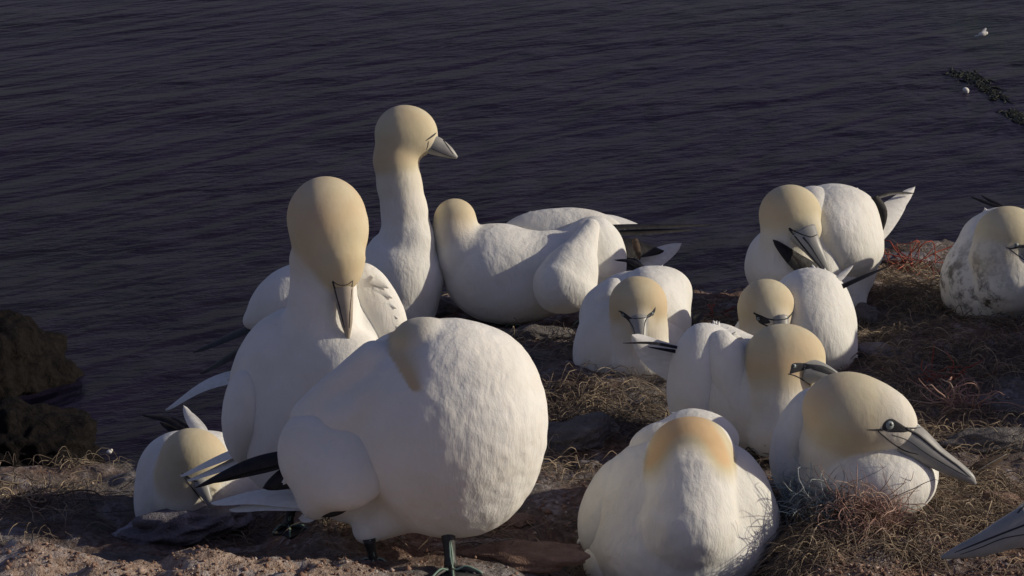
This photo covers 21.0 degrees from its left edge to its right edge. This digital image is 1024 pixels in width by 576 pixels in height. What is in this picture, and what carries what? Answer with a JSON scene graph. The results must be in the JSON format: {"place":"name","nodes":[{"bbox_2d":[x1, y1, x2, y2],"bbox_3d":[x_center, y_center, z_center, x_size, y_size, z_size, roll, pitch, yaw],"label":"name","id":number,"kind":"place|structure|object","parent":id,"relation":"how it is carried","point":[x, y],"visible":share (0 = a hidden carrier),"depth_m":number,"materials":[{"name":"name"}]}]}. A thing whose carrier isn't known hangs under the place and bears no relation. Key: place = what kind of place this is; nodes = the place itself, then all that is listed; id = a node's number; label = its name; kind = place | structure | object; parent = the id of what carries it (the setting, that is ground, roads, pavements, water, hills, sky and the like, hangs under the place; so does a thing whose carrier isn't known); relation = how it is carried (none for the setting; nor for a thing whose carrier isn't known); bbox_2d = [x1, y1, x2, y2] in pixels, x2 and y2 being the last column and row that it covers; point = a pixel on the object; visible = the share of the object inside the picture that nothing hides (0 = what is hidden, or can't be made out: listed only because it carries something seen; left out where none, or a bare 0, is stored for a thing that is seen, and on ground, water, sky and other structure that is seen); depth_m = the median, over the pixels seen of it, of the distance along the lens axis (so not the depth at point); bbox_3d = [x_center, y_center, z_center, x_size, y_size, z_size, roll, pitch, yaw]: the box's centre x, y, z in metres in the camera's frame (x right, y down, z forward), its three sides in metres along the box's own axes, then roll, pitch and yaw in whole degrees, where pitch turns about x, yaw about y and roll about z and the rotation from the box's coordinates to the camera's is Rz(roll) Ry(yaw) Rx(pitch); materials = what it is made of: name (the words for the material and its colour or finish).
{"place":"outdoors","nodes":[
{"label":"outdoors","id":0,"kind":"place"},
{"bbox_2d":[0,0,1023,463],"bbox_3d":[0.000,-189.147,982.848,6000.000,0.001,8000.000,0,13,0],"label":"water","id":1,"kind":"structure","parent":0,"point":[162,162],"depth_m":241.25,"materials":[{"name":"blue liquid"}]},
{"bbox_2d":[0,309,84,399],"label":"sea rock","id":2,"kind":"object","parent":1,"relation":"in","point":[34,359],"visible":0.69,"depth_m":158.52,"materials":[{"name":"brown stone"}]},
{"bbox_2d":[0,396,105,467],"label":"sea rock","id":3,"kind":"object","parent":1,"relation":"in","point":[27,431],"visible":0.52,"depth_m":142.70,"materials":[{"name":"brown stone"}]},
{"bbox_2d":[963,87,968,92],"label":"seabird","id":4,"kind":"object","parent":1,"relation":"on","point":[965,89],"visible":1,"depth_m":260.38,"materials":[{"name":"white"}]},
{"bbox_2d":[941,67,1013,103],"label":"floating seaweed","id":5,"kind":"object","parent":1,"relation":"on","point":[972,78],"visible":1,"depth_m":265.96,"materials":[{"name":"green plant"}]},
{"bbox_2d":[975,28,987,36],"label":"seabird","id":6,"kind":"object","parent":1,"relation":"on","point":[982,33],"visible":1,"depth_m":149.93,"materials":[{"name":"white"}]},
{"bbox_2d":[996,108,1023,128],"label":"floating seaweed","id":7,"kind":"object","parent":1,"relation":"on","point":[1015,115],"visible":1,"depth_m":247.83,"materials":[{"name":"green plant"}]},
{"bbox_2d":[0,239,1023,575],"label":"ground","id":8,"kind":"structure","parent":0,"point":[96,543],"depth_m":3.56,"materials":[{"name":"soil"}]},
{"bbox_2d":[0,465,103,516],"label":"straw tangle","id":9,"kind":"object","parent":8,"relation":"on","point":[25,496],"visible":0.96,"depth_m":3.78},
{"bbox_2d":[112,505,254,545],"bbox_3d":[-0.438,0.320,3.672,0.193,0.063,0.098,0,13,0],"label":"rock","id":10,"kind":"object","parent":8,"relation":"on","point":[182,528],"visible":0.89,"depth_m":3.64,"materials":[{"name":"grey stone"}]},
{"bbox_2d":[134,405,259,516],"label":"gannet","id":11,"kind":"object","parent":8,"relation":"on","point":[172,455],"visible":0.55,"depth_m":3.67,"materials":[{"name":"white"}]},
{"bbox_2d":[180,176,406,539],"bbox_3d":[-0.272,0.080,3.368,0.290,0.434,0.173,0,13,0],"label":"gannet","id":12,"kind":"object","parent":8,"relation":"on","point":[344,303],"visible":0.74,"depth_m":3.31,"materials":[{"name":"white"}]},
{"bbox_2d":[165,105,457,410],"bbox_3d":[-0.316,-0.034,4.263,0.466,0.495,0.164,0,13,0],"label":"gannet","id":13,"kind":"object","parent":8,"relation":"on","point":[401,253],"visible":0.52,"depth_m":4.21,"materials":[{"name":"white"}]},
{"bbox_2d":[195,317,547,575],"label":"gannet","id":14,"kind":"object","parent":8,"relation":"on","point":[433,427],"visible":1,"depth_m":3.10,"materials":[{"name":"white"}]},
{"bbox_2d":[435,296,462,316],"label":"rock","id":15,"kind":"object","parent":8,"relation":"on","point":[446,305],"visible":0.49,"depth_m":4.32,"materials":[{"name":"grey stone"}]},
{"bbox_2d":[0,238,1023,575],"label":"nest straw","id":16,"kind":"object","parent":8,"relation":"on","point":[938,514],"visible":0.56,"depth_m":3.75,"materials":[{"name":"brown plant"}]},
{"bbox_2d":[767,447,885,535],"bbox_3d":[0.365,0.235,3.308,0.174,0.100,0.194,0,13,0],"label":"net scrap","id":17,"kind":"object","parent":16,"relation":"on","point":[787,488],"visible":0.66,"depth_m":3.27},
{"bbox_2d":[883,240,952,278],"bbox_3d":[0.659,-0.050,4.615,0.209,0.069,0.183,6,15,24],"label":"net scrap","id":18,"kind":"object","parent":16,"relation":"on","point":[911,258],"visible":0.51,"depth_m":4.63,"materials":[{"name":"red plastic"}]},
{"bbox_2d":[0,292,1023,575],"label":"soil crumbs","id":19,"kind":"object","parent":8,"relation":"on","point":[884,570],"visible":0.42,"depth_m":3.15,"materials":[{"name":"brown soil"}]},
{"bbox_2d":[495,513,536,528],"bbox_3d":[-0.003,0.282,3.338,0.067,0.016,0.045,0,13,0],"label":"rock","id":20,"kind":"object","parent":8,"relation":"on","point":[519,518],"visible":0.66,"depth_m":3.33,"materials":[{"name":"stone"}]},
{"bbox_2d":[458,539,589,573],"bbox_3d":[0.014,0.313,3.216,0.155,0.033,0.068,0,13,0],"label":"rock","id":21,"kind":"object","parent":8,"relation":"on","point":[543,557],"visible":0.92,"depth_m":3.20,"materials":[{"name":"brown stone"}]},
{"bbox_2d":[504,324,574,341],"bbox_3d":[0.041,0.071,4.172,0.109,0.036,0.050,0,13,0],"label":"rock","id":22,"kind":"object","parent":8,"relation":"on","point":[539,333],"visible":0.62,"depth_m":4.16,"materials":[{"name":"grey stone"}]},
{"bbox_2d":[432,198,711,327],"bbox_3d":[0.096,-0.035,4.249,0.438,0.199,0.234,0,13,0],"label":"gannet","id":23,"kind":"object","parent":8,"relation":"on","point":[532,266],"visible":0.94,"depth_m":4.21,"materials":[{"name":"white"}]},
{"bbox_2d":[545,411,619,454],"bbox_3d":[0.075,0.195,3.641,0.134,0.061,0.090,0,13,0],"label":"rock","id":24,"kind":"object","parent":8,"relation":"on","point":[594,430],"visible":0.65,"depth_m":3.62,"materials":[{"name":"grey stone"}]},
{"bbox_2d":[574,460,599,469],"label":"rock","id":25,"kind":"object","parent":8,"relation":"on","point":[583,462],"visible":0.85,"depth_m":3.54,"materials":[{"name":"grey stone"}]},
{"bbox_2d":[573,259,702,377],"bbox_3d":[0.176,0.054,3.987,0.172,0.178,0.269,7,15,27],"label":"gannet","id":26,"kind":"object","parent":8,"relation":"on","point":[617,311],"visible":0.82,"depth_m":3.91,"materials":[{"name":"white"}]},
{"bbox_2d":[577,408,780,575],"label":"gannet","id":27,"kind":"object","parent":8,"relation":"on","point":[686,492],"visible":0.99,"depth_m":3.21,"materials":[{"name":"white"}]},
{"bbox_2d":[703,304,735,318],"bbox_3d":[0.316,0.036,4.292,0.066,0.027,0.028,0,13,0],"label":"net scrap","id":28,"kind":"object","parent":8,"relation":"on","point":[713,305],"visible":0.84,"depth_m":4.29,"materials":[{"name":"brown"}]},
{"bbox_2d":[625,320,836,460],"bbox_3d":[0.324,0.130,3.613,0.317,0.181,0.171,6,15,24],"label":"gannet","id":29,"kind":"object","parent":8,"relation":"on","point":[749,387],"visible":0.81,"depth_m":3.56,"materials":[{"name":"white"}]},
{"bbox_2d":[745,445,764,464],"bbox_3d":[0.326,0.202,3.586,0.124,0.051,0.122,-10,17,-36],"label":"net scrap","id":30,"kind":"object","parent":8,"relation":"on","point":[754,453],"visible":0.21,"depth_m":3.55,"materials":[{"name":"plastic"}]},
{"bbox_2d":[735,264,889,371],"bbox_3d":[0.417,0.056,3.979,0.221,0.173,0.173,-13,18,-43],"label":"gannet","id":31,"kind":"object","parent":8,"relation":"on","point":[817,302],"visible":0.71,"depth_m":3.91,"materials":[{"name":"white"}]},
{"bbox_2d":[744,183,914,307],"bbox_3d":[0.481,-0.061,4.310,0.207,0.233,0.315,8,15,30],"label":"gannet","id":32,"kind":"object","parent":8,"relation":"on","point":[835,229],"visible":0.77,"depth_m":4.20,"materials":[{"name":"white"}]},
{"bbox_2d":[782,463,937,557],"bbox_3d":[0.412,0.243,3.243,0.159,0.091,0.186,-7,15,-26],"label":"net scrap","id":33,"kind":"object","parent":8,"relation":"on","point":[855,508],"visible":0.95,"depth_m":3.23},
{"bbox_2d":[855,302,879,328],"bbox_3d":[0.541,0.047,4.251,0.054,0.048,0.053,-5,14,-21],"label":"rock","id":34,"kind":"object","parent":8,"relation":"on","point":[862,309],"visible":0.61,"depth_m":4.24,"materials":[{"name":"grey stone"}]},
{"bbox_2d":[769,372,976,516],"bbox_3d":[0.420,0.194,3.338,0.184,0.213,0.240,-5,14,-22],"label":"gannet","id":35,"kind":"object","parent":8,"relation":"on","point":[830,423],"visible":0.88,"depth_m":3.26,"materials":[{"name":"white"}]},
{"bbox_2d":[857,342,904,357],"bbox_3d":[0.540,0.094,4.042,0.091,0.030,0.066,0,13,0],"label":"rock","id":36,"kind":"object","parent":8,"relation":"on","point":[872,345],"visible":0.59,"depth_m":4.02,"materials":[{"name":"grey stone"}]},
{"bbox_2d":[895,537,913,544],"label":"rock","id":37,"kind":"object","parent":8,"relation":"on","point":[903,541],"visible":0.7,"depth_m":3.21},
{"bbox_2d":[880,252,934,266],"bbox_3d":[0.672,-0.044,4.707,0.109,0.034,0.055,0,13,0],"label":"rock","id":38,"kind":"object","parent":8,"relation":"on","point":[922,255],"visible":0.42,"depth_m":4.69,"materials":[{"name":"grey stone"}]},
{"bbox_2d":[882,343,996,391],"bbox_3d":[0.593,0.117,3.921,0.136,0.045,0.144,-9,16,-35],"label":"net scrap","id":39,"kind":"object","parent":8,"relation":"on","point":[934,374],"visible":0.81,"depth_m":3.92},
{"bbox_2d":[908,372,1023,419],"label":"net scrap","id":40,"kind":"object","parent":8,"relation":"on","point":[951,399],"visible":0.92,"depth_m":3.77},
{"bbox_2d":[938,427,1023,454],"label":"rock","id":41,"kind":"object","parent":8,"relation":"on","point":[1001,437],"visible":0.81,"depth_m":3.62,"materials":[{"name":"grey stone"}]},
{"bbox_2d":[940,195,1023,322],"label":"gannet","id":42,"kind":"object","parent":8,"relation":"on","point":[982,269],"visible":0.92,"depth_m":4.17,"materials":[{"name":"white"}]},
{"bbox_2d":[940,502,1023,558],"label":"gannet","id":43,"kind":"object","parent":8,"relation":"on","point":[1005,533],"visible":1,"depth_m":2.90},
{"bbox_2d":[970,453,1007,476],"bbox_3d":[0.603,0.227,3.506,0.057,0.031,0.009,-3,14,-11],"label":"feather","id":44,"kind":"object","parent":8,"relation":"on","point":[993,461],"visible":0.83,"depth_m":3.50,"materials":[{"name":"grey"}]},
{"bbox_2d":[976,399,1023,416],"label":"rock","id":45,"kind":"object","parent":8,"relation":"on","point":[1019,402],"visible":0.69,"depth_m":3.78,"materials":[{"name":"grey stone"}]},
{"bbox_2d":[978,490,1022,513],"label":"rock","id":46,"kind":"object","parent":8,"relation":"on","point":[986,495],"visible":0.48,"depth_m":3.37,"materials":[{"name":"stone"}]}
]}

